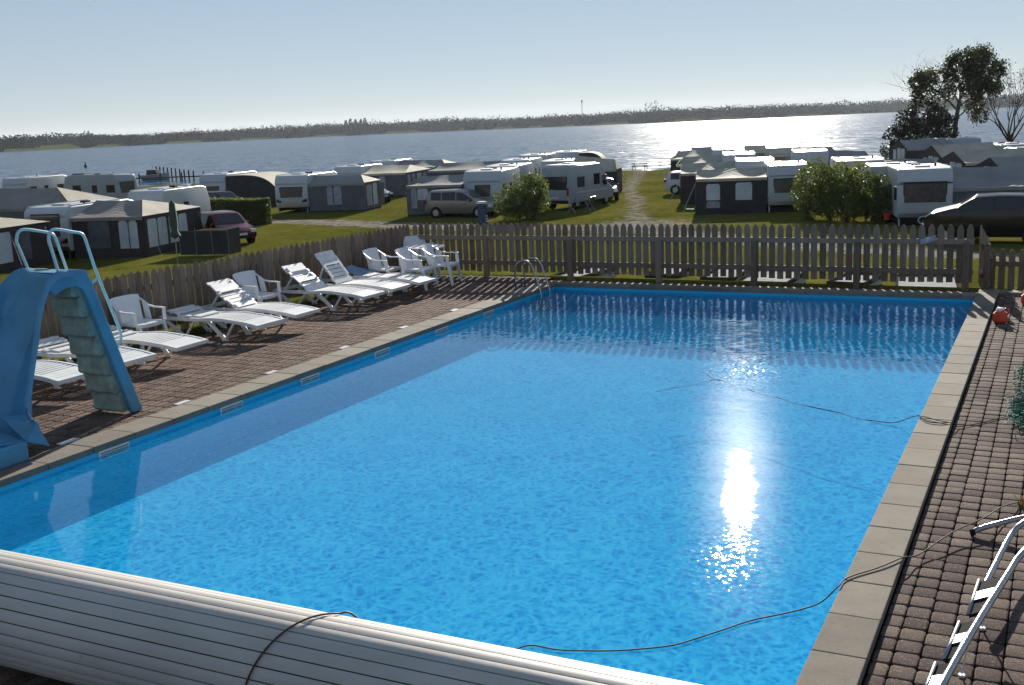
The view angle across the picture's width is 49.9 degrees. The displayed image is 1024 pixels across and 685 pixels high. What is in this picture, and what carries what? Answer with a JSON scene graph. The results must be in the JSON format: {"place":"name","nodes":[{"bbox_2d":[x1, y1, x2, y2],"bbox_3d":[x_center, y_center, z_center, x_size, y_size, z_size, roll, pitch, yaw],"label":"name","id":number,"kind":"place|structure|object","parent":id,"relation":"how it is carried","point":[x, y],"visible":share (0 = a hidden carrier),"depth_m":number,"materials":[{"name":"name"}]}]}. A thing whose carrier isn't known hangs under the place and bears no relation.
{"place":"outdoors","nodes":[
{"label":"outdoors","id":0,"kind":"place"},
{"bbox_2d":[0,107,1023,187],"bbox_3d":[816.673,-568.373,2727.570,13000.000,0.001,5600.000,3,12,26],"label":"water","id":1,"kind":"structure","parent":0,"point":[652,145],"depth_m":349.81,"materials":[{"name":"liquid"}]},
{"bbox_2d":[0,102,1023,361],"bbox_3d":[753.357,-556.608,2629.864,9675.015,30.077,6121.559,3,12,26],"label":"ground","id":2,"kind":"structure","parent":0,"point":[644,196],"depth_m":57.03,"materials":[{"name":"grass"},{"name":"plant"}]},
{"bbox_2d":[0,217,59,272],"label":"awning","id":3,"kind":"object","parent":2,"relation":"on","point":[34,247],"visible":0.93,"depth_m":48.16,"materials":[{"name":"fabric"}]},
{"bbox_2d":[0,232,13,263],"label":"window","id":4,"kind":"structure","parent":3,"relation":"in","point":[6,254],"depth_m":47.06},
{"bbox_2d":[15,230,32,260],"bbox_3d":[-21.376,-4.281,48.123,0.024,1.300,0.900,1,12,16],"label":"window","id":5,"kind":"structure","parent":3,"relation":"in","point":[24,240],"depth_m":48.20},
{"bbox_2d":[2,174,66,188],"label":"caravan","id":6,"kind":"object","parent":2,"relation":"on","point":[44,181],"visible":0.37,"depth_m":97.49,"materials":[{"name":"white plastic"}]},
{"bbox_2d":[0,187,118,218],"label":"awning","id":7,"kind":"object","parent":2,"relation":"on","point":[15,203],"visible":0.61,"depth_m":63.85,"materials":[{"name":"fabric"}]},
{"bbox_2d":[24,198,132,258],"bbox_3d":[-21.048,-5.894,54.984,2.400,2.605,7.341,0,11,12],"label":"caravan","id":8,"kind":"object","parent":2,"relation":"on","point":[59,215],"visible":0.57,"depth_m":51.50,"materials":[{"name":"white plastic"}]},
{"bbox_2d":[30,214,59,236],"bbox_3d":[-21.816,-5.438,51.464,1.522,1.130,0.030,0,11,12],"label":"window","id":9,"kind":"structure","parent":8,"relation":"in","point":[54,222],"depth_m":51.38,"materials":[{"name":"black glass"}]},
{"bbox_2d":[64,172,136,198],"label":"caravan","id":10,"kind":"object","parent":2,"relation":"on","point":[117,185],"visible":0.59,"depth_m":93.69,"materials":[{"name":"white plastic"}]},
{"bbox_2d":[70,200,202,257],"bbox_3d":[-17.838,-5.746,53.636,4.558,2.563,5.535,0,11,12],"label":"awning","id":11,"kind":"object","parent":2,"relation":"on","point":[122,229],"visible":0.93,"depth_m":51.46,"materials":[{"name":"fabric"}]},
{"bbox_2d":[87,221,110,248],"bbox_3d":[-19.258,-5.012,51.282,1.100,1.250,0.022,0,11,12],"label":"window","id":12,"kind":"structure","parent":11,"relation":"in","point":[98,232],"depth_m":51.26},
{"bbox_2d":[118,221,129,248],"bbox_3d":[-18.003,-5.005,51.005,0.470,1.300,0.022,0,11,12],"label":"window","id":13,"kind":"structure","parent":11,"relation":"in","point":[122,225],"depth_m":51.00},
{"bbox_2d":[128,220,138,248],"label":"window","id":14,"kind":"structure","parent":11,"relation":"in","point":[133,231],"depth_m":50.89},
{"bbox_2d":[147,218,158,246],"bbox_3d":[-16.794,-5.133,51.397,0.024,1.300,0.800,0,11,12],"label":"window","id":15,"kind":"structure","parent":11,"relation":"in","point":[152,226],"depth_m":51.35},
{"bbox_2d":[157,216,168,244],"bbox_3d":[-16.604,-5.312,52.258,0.024,1.300,0.800,0,11,12],"label":"window","id":16,"kind":"structure","parent":11,"relation":"in","point":[161,221],"depth_m":52.22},
{"bbox_2d":[127,184,210,211],"bbox_3d":[-19.830,-7.928,64.772,2.300,2.755,6.725,0,11,12],"label":"caravan","id":17,"kind":"object","parent":2,"relation":"on","point":[192,195],"visible":0.4,"depth_m":63.19,"materials":[{"name":"white plastic"}]},
{"bbox_2d":[169,200,180,264],"bbox_3d":[-14.305,-4.666,46.577,0.480,2.750,0.498,3,12,26],"label":"parasol","id":18,"kind":"object","parent":2,"relation":"on","point":[173,222],"visible":1,"depth_m":46.41,"materials":[{"name":"fabric"}]},
{"bbox_2d":[178,227,240,255],"bbox_3d":[-13.942,-4.716,50.726,2.496,1.300,1.118,1,12,14],"label":"windbreak","id":19,"kind":"object","parent":2,"relation":"on","point":[213,242],"visible":0.99,"depth_m":50.25,"materials":[{"name":"fabric"}]},
{"bbox_2d":[37,224,409,359],"bbox_3d":[-5.732,-0.505,17.811,0.168,1.442,14.542,4,13,28],"label":"picket fence","id":20,"kind":"object","parent":2,"relation":"on","point":[264,265],"visible":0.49,"depth_m":18.89,"materials":[{"name":"brown wood"}]},
{"bbox_2d":[199,170,255,190],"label":"caravan","id":21,"kind":"object","parent":2,"relation":"on","point":[215,181],"visible":0.27,"depth_m":84.72,"materials":[{"name":"white plastic"}]},
{"bbox_2d":[201,210,256,242],"bbox_3d":[-14.719,-5.864,56.245,2.140,1.646,4.232,-11,14,-37],"label":"parked car","id":22,"kind":"object","parent":2,"relation":"on","point":[223,219],"visible":0.52,"depth_m":55.55,"materials":[{"name":"red"}]},
{"bbox_2d":[209,197,272,225],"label":"hedge","id":23,"kind":"object","parent":2,"relation":"on","point":[254,211],"visible":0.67,"depth_m":67.25,"materials":[{"name":"green plant"}]},
{"bbox_2d":[226,171,287,206],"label":"awning","id":24,"kind":"object","parent":2,"relation":"on","point":[256,185],"visible":0.45,"depth_m":84.03,"materials":[{"name":"fabric"}]},
{"bbox_2d":[275,171,336,213],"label":"caravan","id":25,"kind":"object","parent":2,"relation":"on","point":[291,191],"visible":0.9,"depth_m":75.93,"materials":[{"name":"white plastic"}]},
{"bbox_2d":[279,187,302,197],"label":"window","id":26,"kind":"structure","parent":25,"relation":"in","point":[285,192],"depth_m":75.84,"materials":[{"name":"grey glass"}]},
{"bbox_2d":[307,175,389,212],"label":"awning","id":27,"kind":"object","parent":2,"relation":"on","point":[341,193],"visible":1,"depth_m":75.58,"materials":[{"name":"fabric"}]},
{"bbox_2d":[334,163,381,174],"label":"caravan","id":28,"kind":"object","parent":2,"relation":"on","point":[355,169],"visible":0.23,"depth_m":90.15,"materials":[{"name":"white plastic"}]},
{"bbox_2d":[362,165,429,196],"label":"awning","id":29,"kind":"object","parent":2,"relation":"on","point":[396,180],"visible":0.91,"depth_m":89.73,"materials":[{"name":"fabric"}]},
{"bbox_2d":[398,159,455,168],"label":"awning","id":30,"kind":"object","parent":2,"relation":"on","point":[430,164],"visible":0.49,"depth_m":103.02,"materials":[{"name":"fabric"}]},
{"bbox_2d":[396,174,463,215],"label":"awning","id":31,"kind":"object","parent":2,"relation":"on","point":[419,189],"visible":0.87,"depth_m":68.80,"materials":[{"name":"fabric"}]},
{"bbox_2d":[424,188,501,217],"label":"parked car","id":32,"kind":"object","parent":2,"relation":"on","point":[446,202],"visible":0.84,"depth_m":66.30,"materials":[{"name":"silver metal"}]},
{"bbox_2d":[428,160,501,175],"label":"awning","id":33,"kind":"object","parent":2,"relation":"on","point":[460,168],"visible":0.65,"depth_m":91.09,"materials":[{"name":"fabric"}]},
{"bbox_2d":[476,201,487,223],"bbox_3d":[-1.625,-7.173,60.883,0.590,1.270,0.400,2,12,21],"label":"power post","id":34,"kind":"object","parent":2,"relation":"on","point":[482,211],"visible":0.98,"depth_m":60.76,"materials":[{"name":"blue"}]},
{"bbox_2d":[463,166,520,201],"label":"caravan","id":35,"kind":"object","parent":2,"relation":"on","point":[486,182],"visible":0.56,"depth_m":68.07,"materials":[{"name":"white plastic"}]},
{"bbox_2d":[485,162,534,190],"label":"caravan","id":36,"kind":"object","parent":2,"relation":"on","point":[525,168],"visible":0.15,"depth_m":78.50,"materials":[{"name":"white plastic"}]},
{"bbox_2d":[0,92,1023,151],"bbox_3d":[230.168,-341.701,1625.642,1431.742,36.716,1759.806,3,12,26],"label":"woods","id":37,"kind":"object","parent":2,"relation":"on","point":[87,140],"visible":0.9,"depth_m":1735.76,"materials":[{"name":"plant"}]},
{"bbox_2d":[501,157,542,189],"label":"caravan","id":38,"kind":"object","parent":2,"relation":"on","point":[536,161],"visible":0.27,"depth_m":90.28,"materials":[{"name":"white plastic"}]},
{"bbox_2d":[493,168,551,221],"bbox_3d":[0.584,-8.445,62.533,3.382,3.000,3.089,-4,11,-7],"label":"bush","id":39,"kind":"object","parent":2,"relation":"on","point":[520,203],"visible":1,"depth_m":62.09,"materials":[{"name":"green plant"}]},
{"bbox_2d":[541,162,612,208],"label":"camper van","id":40,"kind":"object","parent":2,"relation":"on","point":[581,182],"visible":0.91,"depth_m":69.10,"materials":[{"name":"white metal"}]},
{"bbox_2d":[575,155,627,192],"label":"awning","id":41,"kind":"object","parent":2,"relation":"on","point":[612,168],"visible":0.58,"depth_m":82.69,"materials":[{"name":"fabric"}]},
{"bbox_2d":[664,171,679,194],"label":"parked car","id":42,"kind":"object","parent":2,"relation":"on","point":[671,180],"visible":0.34,"depth_m":79.01,"materials":[{"name":"grey"}]},
{"bbox_2d":[664,149,711,175],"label":"awning","id":43,"kind":"object","parent":2,"relation":"on","point":[677,158],"visible":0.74,"depth_m":96.31,"materials":[{"name":"fabric"}]},
{"bbox_2d":[411,222,974,291],"bbox_3d":[2.887,-1.598,21.458,11.320,1.462,0.168,3,12,26],"label":"picket fence","id":44,"kind":"object","parent":2,"relation":"on","point":[962,271],"visible":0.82,"depth_m":20.98,"materials":[{"name":"brown wood"}]},
{"bbox_2d":[675,154,722,170],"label":"awning","id":45,"kind":"object","parent":2,"relation":"on","point":[705,158],"visible":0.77,"depth_m":83.01,"materials":[{"name":"fabric"}]},
{"bbox_2d":[670,161,734,204],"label":"awning","id":46,"kind":"object","parent":2,"relation":"on","point":[687,180],"visible":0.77,"depth_m":69.34,"materials":[{"name":"fabric"}]},
{"bbox_2d":[683,166,766,214],"bbox_3d":[12.259,-8.898,63.669,4.658,2.463,5.335,0,11,11],"label":"awning","id":47,"kind":"object","parent":2,"relation":"on","point":[731,191],"visible":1,"depth_m":61.22,"materials":[{"name":"fabric"}]},
{"bbox_2d":[706,184,719,199],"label":"window","id":48,"kind":"structure","parent":47,"relation":"in","point":[712,190],"depth_m":61.26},
{"bbox_2d":[735,182,751,199],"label":"window","id":49,"kind":"structure","parent":47,"relation":"in","point":[743,189],"depth_m":60.95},
{"bbox_2d":[722,150,755,161],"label":"caravan","id":50,"kind":"object","parent":2,"relation":"on","point":[729,156],"visible":0.27,"depth_m":81.25,"materials":[{"name":"white plastic"}]},
{"bbox_2d":[734,156,774,167],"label":"caravan","id":51,"kind":"object","parent":2,"relation":"on","point":[749,162],"visible":0.33,"depth_m":68.51,"materials":[{"name":"white plastic"}]},
{"bbox_2d":[744,142,770,156],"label":"caravan","id":52,"kind":"object","parent":2,"relation":"on","point":[758,149],"visible":0.19,"depth_m":104.15,"materials":[{"name":"white plastic"}]},
{"bbox_2d":[735,270,805,282],"bbox_3d":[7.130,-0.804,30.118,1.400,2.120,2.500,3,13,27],"label":"minigolf lane","id":53,"kind":"structure","parent":2,"relation":"on","point":[768,279],"depth_m":29.63,"materials":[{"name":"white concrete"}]},
{"bbox_2d":[765,144,800,160],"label":"caravan","id":54,"kind":"object","parent":2,"relation":"on","point":[780,153],"visible":0.22,"depth_m":93.24,"materials":[{"name":"white plastic"}]},
{"bbox_2d":[548,280,1023,684],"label":"terrace base","id":55,"kind":"object","parent":2,"relation":"on","point":[883,623],"visible":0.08,"depth_m":8.69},
{"bbox_2d":[34,298,327,379],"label":"verge","id":56,"kind":"structure","parent":55,"relation":"on","point":[138,347],"depth_m":17.10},
{"bbox_2d":[55,271,507,362],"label":"grass","id":57,"kind":"structure","parent":56,"relation":"on","point":[228,325],"depth_m":20.48,"materials":[{"name":"green plant"}]},
{"bbox_2d":[0,287,973,684],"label":"pool basin","id":58,"kind":"object","parent":55,"relation":"in","point":[488,601],"visible":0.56,"depth_m":11.41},
{"bbox_2d":[98,441,129,460],"bbox_3d":[-4.218,1.151,11.660,0.028,0.100,0.420,3,12,26],"label":"pool inlet","id":59,"kind":"object","parent":58,"relation":"attached to","point":[114,450],"visible":0.98,"depth_m":11.64,"materials":[{"name":"white plastic"}]},
{"bbox_2d":[1,290,971,681],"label":"pool surface","id":60,"kind":"object","parent":58,"relation":"in","point":[543,464],"visible":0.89,"depth_m":10.54,"materials":[{"name":"liquid"}]},
{"bbox_2d":[516,501,1019,651],"bbox_3d":[2.008,1.630,7.521,4.940,0.151,0.564,-8,12,-26],"label":"rope","id":61,"kind":"object","parent":60,"relation":"on","point":[765,616],"visible":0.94,"depth_m":7.15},
{"bbox_2d":[655,379,1017,426],"bbox_3d":[3.602,0.658,12.225,4.338,0.175,1.180,6,14,35],"label":"cable","id":62,"kind":"object","parent":60,"relation":"on","point":[839,412],"visible":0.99,"depth_m":11.89,"materials":[{"name":"black plastic"}]},
{"bbox_2d":[0,275,974,684],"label":"terrace paving","id":63,"kind":"structure","parent":55,"relation":"on","point":[160,381],"depth_m":15.95,"materials":[{"name":"brick"}]},
{"bbox_2d":[34,360,84,388],"bbox_3d":[-6.266,0.423,14.074,2.015,0.444,0.660,3,12,26],"label":"sun lounger","id":64,"kind":"object","parent":63,"relation":"on","point":[57,374],"visible":0.48,"depth_m":13.72,"materials":[{"name":"plastic"}]},
{"bbox_2d":[0,228,141,469],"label":"water slide","id":65,"kind":"object","parent":63,"relation":"on","point":[77,309],"visible":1,"depth_m":11.82,"materials":[{"name":"paint"}]},
{"bbox_2d":[37,336,156,380],"bbox_3d":[-5.824,0.223,14.995,2.015,0.444,0.660,4,13,27],"label":"sun lounger","id":66,"kind":"object","parent":63,"relation":"on","point":[129,355],"visible":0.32,"depth_m":14.88,"materials":[{"name":"plastic"}]},
{"bbox_2d":[109,294,167,349],"bbox_3d":[-5.682,-0.315,16.782,0.658,0.785,0.651,4,13,30],"label":"plastic chair","id":67,"kind":"object","parent":63,"relation":"on","point":[127,311],"visible":0.85,"depth_m":16.84,"materials":[{"name":"plastic"}]},
{"bbox_2d":[109,325,208,364],"bbox_3d":[-5.386,0.033,15.861,2.015,0.444,0.660,3,12,25],"label":"sun lounger","id":68,"kind":"object","parent":63,"relation":"on","point":[164,341],"visible":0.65,"depth_m":15.61,"materials":[{"name":"plastic"}]},
{"bbox_2d":[159,304,284,340],"bbox_3d":[-4.590,-0.305,17.395,2.015,0.444,0.660,3,13,27],"label":"sun lounger","id":69,"kind":"object","parent":63,"relation":"on","point":[192,313],"visible":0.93,"depth_m":17.30,"materials":[{"name":"plastic"}]},
{"bbox_2d":[232,270,281,313],"bbox_3d":[-4.421,-0.836,19.147,0.658,0.785,0.651,4,13,29],"label":"plastic chair","id":70,"kind":"object","parent":63,"relation":"on","point":[246,281],"visible":0.83,"depth_m":19.23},
{"bbox_2d":[200,278,319,329],"bbox_3d":[-4.199,-0.634,18.175,2.015,0.754,0.660,3,12,26],"label":"sun lounger","id":71,"kind":"object","parent":63,"relation":"on","point":[234,300],"visible":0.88,"depth_m":18.20,"materials":[{"name":"plastic"}]},
{"bbox_2d":[273,263,384,310],"bbox_3d":[-3.318,-1.008,19.830,2.015,0.773,0.660,3,13,27],"label":"sun lounger","id":72,"kind":"object","parent":63,"relation":"on","point":[300,273],"visible":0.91,"depth_m":19.85,"materials":[{"name":"plastic"}]},
{"bbox_2d":[0,550,700,684],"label":"cover roller","id":73,"kind":"object","parent":63,"relation":"on","point":[72,623],"visible":1,"depth_m":5.73,"materials":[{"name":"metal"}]},
{"bbox_2d":[245,611,358,684],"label":"cable","id":74,"kind":"object","parent":73,"relation":"on","point":[288,628],"visible":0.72,"depth_m":5.58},
{"bbox_2d":[314,250,410,302],"bbox_3d":[-2.942,-1.241,20.546,2.015,0.920,0.660,3,12,25],"label":"sun lounger","id":75,"kind":"object","parent":63,"relation":"on","point":[327,258],"visible":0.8,"depth_m":20.56,"materials":[{"name":"plastic"}]},
{"bbox_2d":[362,248,403,282],"bbox_3d":[-2.580,-1.496,22.088,0.658,0.785,0.651,3,12,24],"label":"plastic chair","id":76,"kind":"object","parent":63,"relation":"on","point":[371,255],"visible":0.77,"depth_m":22.14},
{"bbox_2d":[334,271,437,295],"bbox_3d":[-2.475,-1.171,21.320,2.015,0.444,0.660,3,13,27],"label":"sun lounger","id":77,"kind":"object","parent":63,"relation":"on","point":[415,279],"visible":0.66,"depth_m":21.07,"materials":[{"name":"plastic"}]},
{"bbox_2d":[395,247,438,290],"bbox_3d":[-1.892,-1.473,21.766,0.678,0.808,0.671,2,12,20],"label":"plastic chair","id":78,"kind":"object","parent":63,"relation":"on","point":[405,259],"visible":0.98,"depth_m":21.83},
{"bbox_2d":[403,235,435,273],"bbox_3d":[-1.960,-1.845,23.556,0.703,0.848,0.711,-5,11,-11],"label":"plastic chair","id":79,"kind":"object","parent":63,"relation":"on","point":[412,240],"visible":0.27,"depth_m":23.74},
{"bbox_2d":[421,243,462,285],"bbox_3d":[-1.431,-1.599,22.302,0.678,0.808,0.670,1,12,16],"label":"plastic chair","id":80,"kind":"object","parent":63,"relation":"on","point":[427,249],"visible":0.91,"depth_m":22.34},
{"bbox_2d":[514,257,551,315],"bbox_3d":[0.397,-1.091,21.212,0.615,1.067,0.490,3,12,26],"label":"pool ladder","id":81,"kind":"object","parent":63,"relation":"on","point":[549,297],"visible":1,"depth_m":21.13,"materials":[{"name":"silver metal"}]},
{"bbox_2d":[0,281,1023,684],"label":"pool edge","id":82,"kind":"object","parent":55,"relation":"on","point":[844,645],"visible":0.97,"depth_m":11.06,"materials":[{"name":"concrete"}]},
{"bbox_2d":[863,296,1023,684],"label":"walkway paving","id":83,"kind":"structure","parent":55,"relation":"on","point":[940,518],"depth_m":8.04,"materials":[{"name":"brick"}]},
{"bbox_2d":[925,515,1023,684],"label":"pool ladder","id":84,"kind":"object","parent":83,"relation":"on","point":[988,589],"visible":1,"depth_m":6.20,"materials":[{"name":"silver metal"}]},
{"bbox_2d":[993,307,1009,323],"bbox_3d":[7.189,-0.408,16.169,0.226,0.241,0.200,-1,11,7],"label":"float","id":85,"kind":"object","parent":83,"relation":"on","point":[1000,315],"visible":1,"depth_m":16.10,"materials":[{"name":"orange plastic"}]},
{"bbox_2d":[1003,366,1023,430],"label":"net","id":86,"kind":"object","parent":83,"relation":"on","point":[1016,410],"visible":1,"depth_m":11.58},
{"bbox_2d":[763,160,809,212],"bbox_3d":[15.857,-9.257,63.942,2.350,2.755,7.125,0,11,11],"label":"caravan","id":87,"kind":"object","parent":2,"relation":"on","point":[780,175],"visible":0.61,"depth_m":60.67,"materials":[{"name":"white plastic"}]},
{"bbox_2d":[773,178,802,192],"bbox_3d":[15.228,-8.615,60.536,1.619,0.860,0.030,0,11,11],"label":"window","id":88,"kind":"structure","parent":87,"relation":"in","point":[781,185],"depth_m":60.55,"materials":[{"name":"grey glass"}]},
{"bbox_2d":[791,148,828,182],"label":"caravan","id":89,"kind":"object","parent":2,"relation":"on","point":[811,154],"visible":0.41,"depth_m":80.75,"materials":[{"name":"white plastic"}]},
{"bbox_2d":[787,156,893,222],"bbox_3d":[16.316,-7.628,54.540,3.752,3.218,6.215,-12,14,-39],"label":"hedge","id":90,"kind":"object","parent":2,"relation":"on","point":[836,197],"visible":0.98,"depth_m":54.10,"materials":[{"name":"green plant"}]},
{"bbox_2d":[828,150,868,166],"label":"awning","id":91,"kind":"object","parent":2,"relation":"on","point":[840,153],"visible":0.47,"depth_m":81.55,"materials":[{"name":"fabric"}]},
{"bbox_2d":[826,272,881,284],"bbox_3d":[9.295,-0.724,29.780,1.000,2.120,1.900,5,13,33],"label":"minigolf lane","id":92,"kind":"structure","parent":2,"relation":"on","point":[850,282],"depth_m":29.23,"materials":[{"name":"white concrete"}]},
{"bbox_2d":[830,155,885,201],"bbox_3d":[20.686,-9.900,66.210,2.800,2.755,7.325,0,11,12],"label":"caravan","id":93,"kind":"object","parent":2,"relation":"on","point":[850,161],"visible":0.27,"depth_m":63.00,"materials":[{"name":"white plastic"}]},
{"bbox_2d":[863,160,912,213],"bbox_3d":[19.586,-8.081,57.106,2.450,2.775,5.325,0,11,12],"label":"caravan","id":94,"kind":"object","parent":2,"relation":"on","point":[878,168],"visible":0.16,"depth_m":54.85,"materials":[{"name":"white plastic"}]},
{"bbox_2d":[888,138,948,158],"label":"awning","id":95,"kind":"object","parent":2,"relation":"on","point":[906,149],"visible":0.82,"depth_m":97.21,"materials":[{"name":"fabric"}]},
{"bbox_2d":[886,162,952,225],"bbox_3d":[19.603,-7.380,53.468,2.500,2.775,6.725,0,11,12],"label":"caravan","id":96,"kind":"object","parent":2,"relation":"on","point":[918,190],"visible":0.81,"depth_m":50.40,"materials":[{"name":"white painted metal"},{"name":"glass"},{"name":"rubber"}]},
{"bbox_2d":[903,181,947,202],"bbox_3d":[18.885,-6.836,50.267,1.904,1.000,0.030,0,11,12],"label":"window","id":97,"kind":"structure","parent":96,"relation":"in","point":[937,192],"depth_m":50.25,"materials":[{"name":"black glass"}]},
{"bbox_2d":[879,93,960,158],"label":"bushy tree","id":98,"kind":"object","parent":2,"relation":"on","point":[917,127],"visible":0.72,"depth_m":106.73,"materials":[{"name":"green plant"}]},
{"bbox_2d":[895,274,959,286],"bbox_3d":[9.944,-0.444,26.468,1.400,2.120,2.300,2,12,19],"label":"minigolf lane","id":99,"kind":"structure","parent":2,"relation":"on","point":[925,283],"depth_m":26.21,"materials":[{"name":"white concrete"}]},
{"bbox_2d":[880,42,1010,135],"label":"birch tree","id":100,"kind":"object","parent":2,"relation":"on","point":[973,62],"visible":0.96,"depth_m":105.27,"materials":[{"name":"green plant"}]},
{"bbox_2d":[932,136,980,143],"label":"caravan","id":101,"kind":"object","parent":2,"relation":"on","point":[956,140],"visible":0.23,"depth_m":96.01,"materials":[{"name":"white plastic"}]},
{"bbox_2d":[918,142,996,161],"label":"awning","id":102,"kind":"object","parent":2,"relation":"on","point":[934,153],"visible":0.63,"depth_m":78.74,"materials":[{"name":"fabric"}]},
{"bbox_2d":[922,192,1023,241],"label":"parked car","id":103,"kind":"object","parent":2,"relation":"on","point":[997,214],"visible":0.69,"depth_m":42.35,"materials":[{"name":"black"}]},
{"bbox_2d":[937,147,1023,166],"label":"awning","id":104,"kind":"object","parent":2,"relation":"on","point":[971,158],"visible":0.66,"depth_m":68.89,"materials":[{"name":"fabric"}]},
{"bbox_2d":[978,225,992,287],"bbox_3d":[8.441,-1.417,19.471,0.163,1.423,1.179,5,13,31],"label":"picket fence","id":105,"kind":"object","parent":2,"relation":"on","point":[985,256],"visible":0.81,"depth_m":19.06,"materials":[{"name":"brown wood"}]},
{"bbox_2d":[951,167,1023,204],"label":"awning","id":106,"kind":"object","parent":2,"relation":"on","point":[968,182],"visible":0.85,"depth_m":50.65,"materials":[{"name":"fabric"}]},
{"bbox_2d":[963,55,1023,141],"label":"bare tree","id":107,"kind":"object","parent":2,"relation":"on","point":[1009,137],"visible":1,"depth_m":100.42,"materials":[{"name":"brown plant"}]},
{"bbox_2d":[973,155,1023,166],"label":"awning","id":108,"kind":"object","parent":2,"relation":"on","point":[1014,161],"visible":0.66,"depth_m":62.01,"materials":[{"name":"fabric"}]},
{"bbox_2d":[989,249,1023,288],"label":"picket fence","id":109,"kind":"object","parent":2,"relation":"on","point":[1011,263],"visible":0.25,"depth_m":19.83,"materials":[{"name":"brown wood"}]},
{"bbox_2d":[0,0,1023,141],"label":"sky","id":110,"kind":"structure","parent":0,"point":[111,67],"materials":[{"name":"blue"}]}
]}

